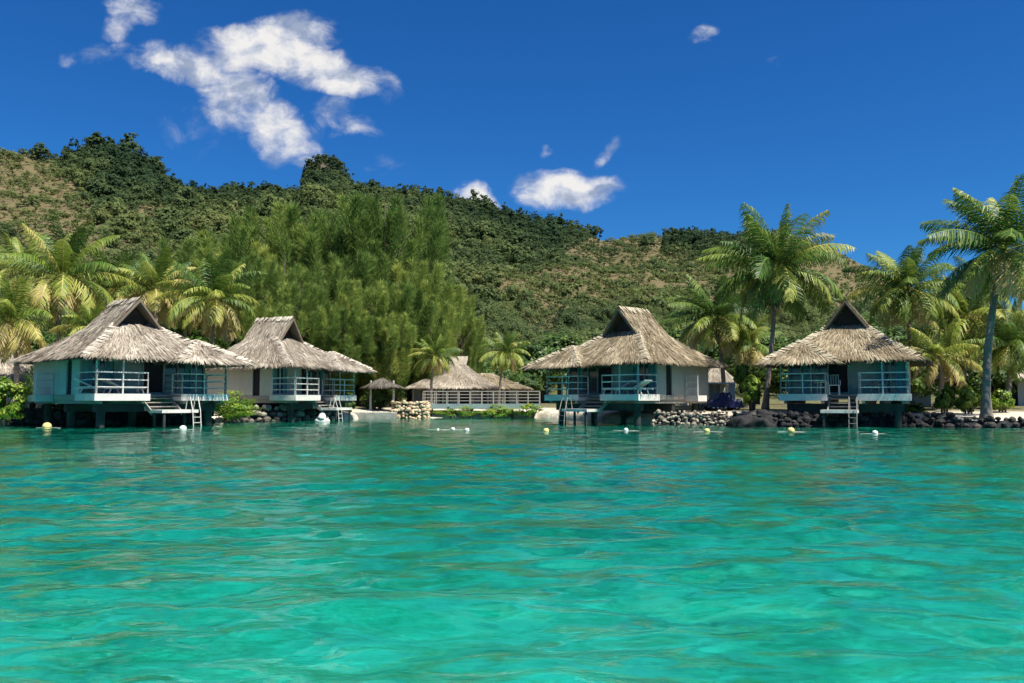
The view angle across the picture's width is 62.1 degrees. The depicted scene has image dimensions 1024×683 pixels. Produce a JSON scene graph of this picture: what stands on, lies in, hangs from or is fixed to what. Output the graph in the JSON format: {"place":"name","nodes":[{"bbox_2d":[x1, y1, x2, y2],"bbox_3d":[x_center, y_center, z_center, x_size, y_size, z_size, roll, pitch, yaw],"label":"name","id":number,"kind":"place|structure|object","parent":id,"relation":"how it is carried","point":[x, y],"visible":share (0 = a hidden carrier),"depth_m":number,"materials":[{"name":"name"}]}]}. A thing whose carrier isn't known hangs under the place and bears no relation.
{"place":"outdoors","nodes":[
{"label":"outdoors","id":0,"kind":"place"},
{"bbox_2d":[0,418,1023,682],"bbox_3d":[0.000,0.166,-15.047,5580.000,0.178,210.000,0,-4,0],"label":"water","id":1,"kind":"structure","parent":0,"point":[506,550],"depth_m":6.68,"materials":[{"name":"liquid"}]},
{"bbox_2d":[2,400,215,424],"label":"rock wall","id":2,"kind":"structure","parent":1,"relation":"in","point":[33,415],"depth_m":41.50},
{"bbox_2d":[222,404,340,421],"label":"rock wall","id":3,"kind":"structure","parent":1,"relation":"in","point":[267,413],"depth_m":47.98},
{"bbox_2d":[750,410,954,426],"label":"rock wall","id":4,"kind":"structure","parent":1,"relation":"in","point":[790,418],"depth_m":38.76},
{"bbox_2d":[0,150,1023,424],"bbox_3d":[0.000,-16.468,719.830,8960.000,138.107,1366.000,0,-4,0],"label":"ground","id":5,"kind":"structure","parent":0,"point":[776,406],"depth_m":238.72,"materials":[{"name":"soil"}]},
{"bbox_2d":[0,376,30,425],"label":"shrub","id":6,"kind":"object","parent":5,"relation":"on","point":[8,410],"visible":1,"depth_m":39.40,"materials":[{"name":"green plant"}]},
{"bbox_2d":[0,350,42,406],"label":"beach bungalow","id":7,"kind":"object","parent":5,"relation":"on","point":[6,370],"visible":0.12,"depth_m":54.29,"materials":[{"name":"beige paint"}]},
{"bbox_2d":[23,366,36,407],"bbox_3d":[-24.421,2.495,43.441,1.061,2.814,1.120,2,-5,-32],"label":"shrub","id":8,"kind":"object","parent":5,"relation":"on","point":[27,377],"visible":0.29,"depth_m":43.21,"materials":[{"name":"green plant"}]},
{"bbox_2d":[0,232,66,349],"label":"palm tree","id":9,"kind":"object","parent":5,"relation":"on","point":[13,249],"visible":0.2,"depth_m":57.81,"materials":[{"name":"green plant"}]},
{"bbox_2d":[0,274,67,401],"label":"palm tree","id":10,"kind":"object","parent":5,"relation":"on","point":[14,307],"visible":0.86,"depth_m":46.71,"materials":[{"name":"green plant"}]},
{"bbox_2d":[17,327,56,351],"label":"broadleaf tree","id":11,"kind":"object","parent":5,"relation":"on","point":[35,348],"visible":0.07,"depth_m":65.40,"materials":[{"name":"green plant"}]},
{"bbox_2d":[41,316,79,343],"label":"broadleaf tree","id":12,"kind":"object","parent":5,"relation":"on","point":[54,337],"visible":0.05,"depth_m":70.35,"materials":[{"name":"green plant"}]},
{"bbox_2d":[0,210,140,340],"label":"palm tree","id":13,"kind":"object","parent":5,"relation":"on","point":[60,261],"visible":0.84,"depth_m":49.87,"materials":[{"name":"green plant"}]},
{"bbox_2d":[48,300,106,336],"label":"palm tree","id":14,"kind":"object","parent":5,"relation":"on","point":[85,321],"visible":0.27,"depth_m":46.71,"materials":[{"name":"green plant"}]},
{"bbox_2d":[87,131,104,150],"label":"hill tree","id":15,"kind":"object","parent":5,"relation":"on","point":[96,138],"visible":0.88,"depth_m":345.87,"materials":[{"name":"green plant"}]},
{"bbox_2d":[66,247,152,311],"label":"palm tree","id":16,"kind":"object","parent":5,"relation":"on","point":[111,291],"visible":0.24,"depth_m":55.50,"materials":[{"name":"green plant"}]},
{"bbox_2d":[4,296,261,426],"bbox_3d":[-18.377,2.027,41.398,9.502,8.440,8.894,-3,-5,40],"label":"overwater bungalow","id":17,"kind":"object","parent":5,"relation":"on","point":[129,343],"visible":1,"depth_m":40.06,"materials":[{"name":"plant"}]},
{"bbox_2d":[144,361,162,394],"bbox_3d":[-17.255,1.762,40.861,0.050,1.595,0.956,-3,-5,40],"label":"doorway","id":18,"kind":"structure","parent":17,"relation":"in","point":[155,371],"depth_m":40.90,"materials":[{"name":"black paint"}]},
{"bbox_2d":[164,364,175,394],"bbox_3d":[-16.691,1.809,41.534,0.050,1.595,0.606,-3,-5,40],"label":"glass door","id":19,"kind":"structure","parent":17,"relation":"in","point":[170,369],"depth_m":41.51,"materials":[{"name":"blue"}]},
{"bbox_2d":[191,364,202,393],"bbox_3d":[-15.788,1.883,42.622,0.050,1.595,0.606,-3,-5,40],"label":"glass door","id":20,"kind":"structure","parent":17,"relation":"in","point":[199,368],"depth_m":42.64,"materials":[{"name":"blue"}]},
{"bbox_2d":[100,246,196,328],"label":"palm tree","id":21,"kind":"object","parent":5,"relation":"on","point":[146,294],"visible":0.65,"depth_m":54.85,"materials":[{"name":"green plant"}]},
{"bbox_2d":[144,233,214,393],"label":"ironwood tree","id":22,"kind":"object","parent":5,"relation":"on","point":[203,249],"visible":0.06,"depth_m":77.12,"materials":[{"name":"green plant"}]},
{"bbox_2d":[161,324,200,339],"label":"broadleaf tree","id":23,"kind":"object","parent":5,"relation":"on","point":[180,331],"visible":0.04,"depth_m":63.48,"materials":[{"name":"green plant"}]},
{"bbox_2d":[157,276,206,338],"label":"palm tree","id":24,"kind":"object","parent":5,"relation":"on","point":[179,323],"visible":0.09,"depth_m":62.15,"materials":[{"name":"green plant"}]},
{"bbox_2d":[154,249,266,344],"bbox_3d":[-18.955,-0.624,53.184,6.789,10.084,7.016,0,-4,0],"label":"palm tree","id":25,"kind":"object","parent":5,"relation":"on","point":[218,315],"visible":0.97,"depth_m":52.76,"materials":[{"name":"green plant"}]},
{"bbox_2d":[177,257,276,337],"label":"ironwood tree","id":26,"kind":"object","parent":5,"relation":"on","point":[197,263],"depth_m":71.58,"materials":[{"name":"green plant"}]},
{"bbox_2d":[180,227,279,403],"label":"ironwood tree","id":27,"kind":"object","parent":5,"relation":"on","point":[215,247],"visible":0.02,"depth_m":82.01,"materials":[{"name":"green plant"}]},
{"bbox_2d":[202,390,261,422],"bbox_3d":[-14.970,3.597,45.003,3.391,2.077,2.776,0,-4,0],"label":"shrub","id":28,"kind":"object","parent":5,"relation":"on","point":[240,409],"visible":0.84,"depth_m":44.53,"materials":[{"name":"green plant"}]},
{"bbox_2d":[209,253,283,403],"bbox_3d":[-20.240,-0.660,64.213,5.915,11.638,7.166,1,-4,-17],"label":"ironwood tree","id":29,"kind":"object","parent":5,"relation":"on","point":[273,288],"visible":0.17,"depth_m":63.42,"materials":[{"name":"green plant"}]},
{"bbox_2d":[213,238,296,273],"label":"ironwood tree","id":30,"kind":"object","parent":5,"relation":"on","point":[274,252],"visible":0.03,"depth_m":74.78,"materials":[{"name":"green plant"}]},
{"bbox_2d":[236,300,304,342],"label":"ironwood tree","id":31,"kind":"object","parent":5,"relation":"on","point":[256,309],"visible":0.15,"depth_m":57.47,"materials":[{"name":"green plant"}]},
{"bbox_2d":[217,199,344,275],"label":"ironwood tree","id":32,"kind":"object","parent":5,"relation":"on","point":[246,230],"visible":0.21,"depth_m":74.89,"materials":[{"name":"green plant"}]},
{"bbox_2d":[251,250,325,317],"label":"ironwood tree","id":33,"kind":"object","parent":5,"relation":"on","point":[299,267],"visible":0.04,"depth_m":70.03,"materials":[{"name":"green plant"}]},
{"bbox_2d":[205,316,376,421],"bbox_3d":[-13.469,2.682,50.917,9.138,8.440,7.638,-2,-4,26],"label":"overwater bungalow","id":34,"kind":"object","parent":5,"relation":"on","point":[285,356],"visible":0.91,"depth_m":49.62,"materials":[{"name":"plant"}]},
{"bbox_2d":[253,369,259,395],"bbox_3d":[-14.565,2.268,48.596,0.524,1.648,0.034,-2,-4,26],"label":"side door","id":35,"kind":"structure","parent":34,"relation":"in","point":[256,384],"depth_m":48.58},
{"bbox_2d":[264,280,332,347],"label":"ironwood tree","id":36,"kind":"object","parent":5,"relation":"on","point":[306,303],"visible":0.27,"depth_m":61.63,"materials":[{"name":"green plant"}]},
{"bbox_2d":[282,258,353,382],"bbox_3d":[-14.523,-0.523,65.930,6.388,11.457,5.663,-3,-5,33],"label":"ironwood tree","id":37,"kind":"object","parent":5,"relation":"on","point":[319,278],"visible":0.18,"depth_m":64.84,"materials":[{"name":"green plant"}]},
{"bbox_2d":[301,159,336,177],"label":"rock outcrop","id":38,"kind":"object","parent":5,"relation":"on","point":[323,166],"visible":0.13,"depth_m":426.12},
{"bbox_2d":[304,153,345,169],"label":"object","id":39,"kind":"object","parent":38,"relation":"on","point":[330,160],"visible":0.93,"depth_m":423.61,"materials":[{"name":"green plant"}]},
{"bbox_2d":[277,219,382,394],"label":"ironwood tree","id":40,"kind":"object","parent":5,"relation":"on","point":[305,246],"visible":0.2,"depth_m":72.00,"materials":[{"name":"green plant"}]},
{"bbox_2d":[309,303,377,394],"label":"ironwood tree","id":41,"kind":"object","parent":5,"relation":"on","point":[328,334],"visible":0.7,"depth_m":60.30,"materials":[{"name":"green plant"}]},
{"bbox_2d":[319,207,382,403],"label":"ironwood tree","id":42,"kind":"object","parent":5,"relation":"on","point":[332,218],"visible":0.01,"depth_m":81.09,"materials":[{"name":"green plant"}]},
{"bbox_2d":[325,250,400,404],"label":"ironwood tree","id":43,"kind":"object","parent":5,"relation":"on","point":[364,268],"visible":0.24,"depth_m":67.15,"materials":[{"name":"green plant"}]},
{"bbox_2d":[330,276,412,399],"bbox_3d":[-10.449,0.216,63.138,6.056,9.834,4.998,1,-4,-16],"label":"ironwood tree","id":44,"kind":"object","parent":5,"relation":"on","point":[358,302],"visible":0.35,"depth_m":62.03,"materials":[{"name":"green plant"}]},
{"bbox_2d":[351,412,396,418],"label":"landing slab","id":45,"kind":"structure","parent":5,"relation":"on","point":[376,415],"depth_m":54.01,"materials":[{"name":"concrete"}]},
{"bbox_2d":[360,379,392,409],"bbox_3d":[-9.294,3.936,58.269,2.073,2.681,2.200,3,-5,-40],"label":"shrub","id":46,"kind":"object","parent":5,"relation":"on","point":[380,396],"visible":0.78,"depth_m":57.84,"materials":[{"name":"green plant"}]},
{"bbox_2d":[304,189,455,297],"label":"ironwood tree","id":47,"kind":"object","parent":5,"relation":"on","point":[394,232],"visible":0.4,"depth_m":71.94,"materials":[{"name":"green plant"}]},
{"bbox_2d":[359,377,404,410],"bbox_3d":[-8.658,3.507,56.893,3.085,2.219,2.977,0,-4,0],"label":"thatched parasol","id":48,"kind":"object","parent":5,"relation":"on","point":[383,382],"visible":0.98,"depth_m":56.42,"materials":[{"name":"plant"}]},
{"bbox_2d":[357,312,416,407],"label":"ironwood tree","id":49,"kind":"object","parent":5,"relation":"on","point":[399,365],"visible":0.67,"depth_m":61.08,"materials":[{"name":"green plant"}]},
{"bbox_2d":[363,279,435,406],"bbox_3d":[-8.686,0.131,64.297,5.830,10.133,5.412,1,-4,-15],"label":"ironwood tree","id":50,"kind":"object","parent":5,"relation":"on","point":[417,303],"visible":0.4,"depth_m":63.53,"materials":[{"name":"green plant"}]},
{"bbox_2d":[39,132,776,259],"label":"ridge forest","id":51,"kind":"object","parent":5,"relation":"on","point":[682,238],"visible":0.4,"depth_m":370.71,"materials":[{"name":"green plant"}]},
{"bbox_2d":[391,400,431,418],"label":"stone wall","id":52,"kind":"structure","parent":5,"relation":"on","point":[403,409],"depth_m":55.23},
{"bbox_2d":[370,256,455,401],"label":"ironwood tree","id":53,"kind":"object","parent":5,"relation":"on","point":[424,282],"visible":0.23,"depth_m":69.47,"materials":[{"name":"green plant"}]},
{"bbox_2d":[407,334,462,403],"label":"palm tree","id":54,"kind":"object","parent":5,"relation":"on","point":[430,351],"visible":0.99,"depth_m":60.35,"materials":[{"name":"green plant"}]},
{"bbox_2d":[411,301,462,401],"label":"ironwood tree","id":55,"kind":"object","parent":5,"relation":"on","point":[445,328],"visible":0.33,"depth_m":65.49,"materials":[{"name":"green plant"}]},
{"bbox_2d":[437,281,477,363],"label":"ironwood tree","id":56,"kind":"object","parent":5,"relation":"on","point":[458,302],"visible":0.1,"depth_m":76.03,"materials":[{"name":"green plant"}]},
{"bbox_2d":[433,406,481,417],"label":"shrub","id":57,"kind":"object","parent":5,"relation":"on","point":[461,413],"visible":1,"depth_m":56.56,"materials":[{"name":"green plant"}]},
{"bbox_2d":[0,151,917,329],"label":"hillside scrub","id":58,"kind":"object","parent":5,"relation":"on","point":[612,268],"visible":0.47,"depth_m":277.98,"materials":[{"name":"green plant"}]},
{"bbox_2d":[443,313,486,372],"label":"ironwood tree","id":59,"kind":"object","parent":5,"relation":"on","point":[472,345],"visible":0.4,"depth_m":71.50,"materials":[{"name":"green plant"}]},
{"bbox_2d":[405,356,533,403],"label":"thatched pavilion","id":60,"kind":"structure","parent":5,"relation":"on","point":[462,376],"depth_m":65.43,"materials":[{"name":"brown wood"}]},
{"bbox_2d":[423,391,539,417],"bbox_3d":[-2.061,5.085,57.978,7.957,3.415,1.420,0,-4,0],"label":"footbridge","id":61,"kind":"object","parent":5,"relation":"on","point":[456,406],"visible":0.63,"depth_m":57.42,"materials":[{"name":"white wood"}]},
{"bbox_2d":[477,404,517,417],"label":"shrub","id":62,"kind":"object","parent":5,"relation":"on","point":[502,411],"visible":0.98,"depth_m":56.78,"materials":[{"name":"green plant"}]},
{"bbox_2d":[481,360,526,380],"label":"broadleaf tree","id":63,"kind":"object","parent":5,"relation":"on","point":[506,374],"visible":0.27,"depth_m":88.60,"materials":[{"name":"green plant"}]},
{"bbox_2d":[479,330,530,409],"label":"palm tree","id":64,"kind":"object","parent":5,"relation":"on","point":[504,355],"visible":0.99,"depth_m":60.72,"materials":[{"name":"green plant"}]},
{"bbox_2d":[0,135,1016,396],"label":"hillside forest","id":65,"kind":"object","parent":5,"relation":"on","point":[478,259],"visible":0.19,"depth_m":262.39,"materials":[{"name":"green plant"}]},
{"bbox_2d":[510,372,542,403],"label":"broadleaf tree","id":66,"kind":"object","parent":5,"relation":"on","point":[531,381],"visible":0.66,"depth_m":75.13,"materials":[{"name":"green plant"}]},
{"bbox_2d":[516,403,543,417],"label":"shrub","id":67,"kind":"object","parent":5,"relation":"on","point":[528,412],"visible":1,"depth_m":56.53,"materials":[{"name":"green plant"}]},
{"bbox_2d":[513,341,567,402],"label":"broadleaf tree","id":68,"kind":"object","parent":5,"relation":"on","point":[540,351],"visible":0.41,"depth_m":94.12,"materials":[{"name":"green plant"}]},
{"bbox_2d":[528,331,584,394],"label":"broadleaf tree","id":69,"kind":"object","parent":5,"relation":"on","point":[555,340],"visible":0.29,"depth_m":96.75,"materials":[{"name":"green plant"}]},
{"bbox_2d":[519,306,732,424],"bbox_3d":[5.864,2.302,45.017,8.182,8.389,8.703,4,-5,-43],"label":"overwater bungalow","id":70,"kind":"object","parent":5,"relation":"on","point":[630,344],"visible":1,"depth_m":43.79,"materials":[{"name":"plant"}]},
{"bbox_2d":[570,368,577,394],"bbox_3d":[3.376,2.128,46.181,0.043,1.595,0.594,4,-5,-43],"label":"glass door","id":71,"kind":"structure","parent":70,"relation":"in","point":[573,371],"depth_m":46.18,"materials":[{"name":"blue"}]},
{"bbox_2d":[589,368,596,394],"bbox_3d":[4.311,2.058,45.156,0.043,1.595,0.594,4,-5,-43],"label":"glass door","id":72,"kind":"structure","parent":70,"relation":"in","point":[592,373],"depth_m":45.17,"materials":[{"name":"blue"}]},
{"bbox_2d":[599,366,611,394],"bbox_3d":[4.896,2.015,44.530,0.043,1.595,0.937,4,-5,-43],"label":"doorway","id":73,"kind":"structure","parent":70,"relation":"in","point":[601,371],"depth_m":44.52,"materials":[{"name":"black paint"}]},
{"bbox_2d":[658,295,718,405],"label":"palm tree","id":74,"kind":"object","parent":5,"relation":"on","point":[675,328],"visible":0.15,"depth_m":59.99,"materials":[{"name":"green plant"}]},
{"bbox_2d":[652,409,755,424],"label":"rock wall","id":75,"kind":"structure","parent":5,"relation":"on","point":[691,418],"depth_m":41.26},
{"bbox_2d":[664,271,767,391],"bbox_3d":[12.490,-0.042,51.940,6.702,8.548,6.415,0,-4,0],"label":"palm tree","id":76,"kind":"object","parent":5,"relation":"on","point":[704,324],"visible":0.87,"depth_m":51.52,"materials":[{"name":"green plant"}]},
{"bbox_2d":[699,382,735,407],"bbox_3d":[11.617,3.104,48.451,1.700,1.500,2.300,0,-4,0],"label":"carport","id":77,"kind":"object","parent":5,"relation":"on","point":[716,387],"visible":0.34,"depth_m":49.42,"materials":[{"name":"white paint"}]},
{"bbox_2d":[701,392,743,410],"bbox_3d":[11.290,3.207,45.692,1.996,0.996,1.308,0,-4,-4],"label":"covered cart","id":78,"kind":"object","parent":5,"relation":"on","point":[723,400],"visible":0.95,"depth_m":45.11,"materials":[{"name":"fabric"}]},
{"bbox_2d":[708,368,738,392],"bbox_3d":[15.710,3.259,65.925,3.302,3.450,3.626,0,-4,-5],"label":"thatched hut","id":79,"kind":"object","parent":5,"relation":"on","point":[714,374],"visible":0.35,"depth_m":64.86,"materials":[{"name":"plant"}]},
{"bbox_2d":[697,345,756,374],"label":"shrub","id":80,"kind":"object","parent":5,"relation":"on","point":[731,364],"visible":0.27,"depth_m":66.76,"materials":[{"name":"green plant"}]},
{"bbox_2d":[732,363,749,392],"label":"shrub","id":81,"kind":"object","parent":5,"relation":"on","point":[741,373],"visible":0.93,"depth_m":47.26,"materials":[{"name":"green plant"}]},
{"bbox_2d":[708,310,781,406],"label":"palm tree","id":82,"kind":"object","parent":5,"relation":"on","point":[741,351],"visible":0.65,"depth_m":51.45,"materials":[{"name":"green plant"}]},
{"bbox_2d":[740,374,761,411],"bbox_3d":[12.192,2.698,43.510,0.924,2.117,1.050,-4,-6,45],"label":"shrub","id":83,"kind":"object","parent":5,"relation":"on","point":[751,394],"visible":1,"depth_m":43.32,"materials":[{"name":"green plant"}]},
{"bbox_2d":[725,409,778,426],"bbox_3d":[11.484,3.728,39.516,3.212,1.189,2.137,0,-4,0],"label":"boulder","id":84,"kind":"object","parent":5,"relation":"on","point":[748,419],"visible":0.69,"depth_m":38.97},
{"bbox_2d":[733,325,790,403],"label":"broadleaf tree","id":85,"kind":"object","parent":5,"relation":"on","point":[767,344],"visible":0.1,"depth_m":72.07,"materials":[{"name":"green plant"}]},
{"bbox_2d":[754,367,793,403],"bbox_3d":[18.395,2.410,56.007,4.564,3.776,3.928,0,-4,0],"label":"shrub","id":86,"kind":"object","parent":5,"relation":"on","point":[775,383],"visible":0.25,"depth_m":55.42,"materials":[{"name":"green plant"}]},
{"bbox_2d":[695,203,854,409],"bbox_3d":[13.835,-1.693,45.092,8.062,11.135,8.306,0,-4,0],"label":"palm tree","id":87,"kind":"object","parent":5,"relation":"on","point":[777,286],"visible":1,"depth_m":44.72,"materials":[{"name":"green plant"}]},
{"bbox_2d":[753,298,933,426],"bbox_3d":[16.273,2.048,41.340,7.717,8.390,8.366,-2,-4,27],"label":"overwater bungalow","id":88,"kind":"object","parent":5,"relation":"on","point":[850,346],"visible":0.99,"depth_m":39.74,"materials":[{"name":"plant"}]},
{"bbox_2d":[789,365,800,393],"bbox_3d":[13.784,1.801,41.424,0.527,1.595,0.044,-2,-4,27],"label":"glass door","id":89,"kind":"structure","parent":88,"relation":"in","point":[795,369],"depth_m":41.41,"materials":[{"name":"blue"}]},
{"bbox_2d":[815,364,826,393],"bbox_3d":[14.869,1.763,40.872,0.527,1.595,0.044,-2,-4,27],"label":"glass door","id":90,"kind":"structure","parent":88,"relation":"in","point":[819,369],"depth_m":40.87,"materials":[{"name":"blue"}]},
{"bbox_2d":[829,363,847,394],"bbox_3d":[15.547,1.739,40.527,0.832,1.595,0.044,-2,-4,27],"label":"doorway","id":91,"kind":"structure","parent":88,"relation":"in","point":[834,369],"depth_m":40.50,"materials":[{"name":"black paint"}]},
{"bbox_2d":[873,324,918,403],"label":"broadleaf tree","id":92,"kind":"object","parent":5,"relation":"on","point":[893,335],"visible":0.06,"depth_m":65.56,"materials":[{"name":"green plant"}]},
{"bbox_2d":[843,240,966,404],"bbox_3d":[22.292,-0.904,48.291,6.888,9.850,6.659,-3,-5,38],"label":"palm tree","id":93,"kind":"object","parent":5,"relation":"on","point":[906,276],"visible":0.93,"depth_m":47.70,"materials":[{"name":"green plant"}]},
{"bbox_2d":[892,353,936,403],"bbox_3d":[23.176,2.188,49.899,3.156,3.694,2.974,-2,-4,26],"label":"shrub","id":94,"kind":"object","parent":5,"relation":"on","point":[918,385],"visible":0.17,"depth_m":48.90,"materials":[{"name":"green plant"}]},
{"bbox_2d":[884,372,948,405],"bbox_3d":[24.588,2.644,52.948,4.862,2.896,4.439,-2,-4,25],"label":"thatched hut","id":95,"kind":"object","parent":5,"relation":"on","point":[925,400],"visible":0.07,"depth_m":51.53,"materials":[{"name":"beige paint"}]},
{"bbox_2d":[898,316,984,409],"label":"palm tree","id":96,"kind":"object","parent":5,"relation":"on","point":[932,349],"visible":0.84,"depth_m":45.66,"materials":[{"name":"green plant"}]},
{"bbox_2d":[932,384,953,413],"bbox_3d":[21.057,2.966,41.437,0.955,1.738,0.895,3,-5,-33],"label":"shrub","id":97,"kind":"object","parent":5,"relation":"on","point":[944,400],"visible":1,"depth_m":41.30,"materials":[{"name":"green plant"}]},
{"bbox_2d":[906,270,1023,401],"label":"palm tree","id":98,"kind":"object","parent":5,"relation":"on","point":[967,324],"visible":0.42,"depth_m":49.46,"materials":[{"name":"green plant"}]},
{"bbox_2d":[954,384,980,413],"bbox_3d":[21.985,2.974,40.878,1.341,1.825,0.977,0,-4,0],"label":"shrub","id":99,"kind":"object","parent":5,"relation":"on","point":[968,395],"visible":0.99,"depth_m":40.83,"materials":[{"name":"green plant"}]},
{"bbox_2d":[917,173,1023,420],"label":"palm tree","id":100,"kind":"object","parent":5,"relation":"on","point":[1000,263],"visible":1,"depth_m":38.57,"materials":[{"name":"green plant"}]},
{"bbox_2d":[935,414,1023,427],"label":"rock wall","id":101,"kind":"structure","parent":5,"relation":"on","point":[991,422],"depth_m":37.66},
{"bbox_2d":[942,252,1023,351],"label":"palm tree","id":102,"kind":"object","parent":5,"relation":"on","point":[998,304],"visible":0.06,"depth_m":61.87,"materials":[{"name":"green plant"}]},
{"bbox_2d":[944,362,1023,405],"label":"beach bungalow","id":103,"kind":"object","parent":5,"relation":"on","point":[1018,395],"visible":0.06,"depth_m":54.81,"materials":[{"name":"beige paint"}]},
{"bbox_2d":[948,352,1023,400],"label":"shrub","id":104,"kind":"object","parent":5,"relation":"on","point":[975,382],"visible":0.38,"depth_m":53.06,"materials":[{"name":"green plant"}]},
{"bbox_2d":[957,304,1023,408],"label":"palm tree","id":105,"kind":"object","parent":5,"relation":"on","point":[1009,339],"visible":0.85,"depth_m":46.72,"materials":[{"name":"green plant"}]},
{"bbox_2d":[991,389,1014,411],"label":"shrub","id":106,"kind":"object","parent":5,"relation":"on","point":[999,403],"visible":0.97,"depth_m":41.17,"materials":[{"name":"green plant"}]},
{"bbox_2d":[0,0,1023,311],"label":"sky","id":107,"kind":"structure","parent":0,"point":[621,117],"materials":[{"name":"blue"}]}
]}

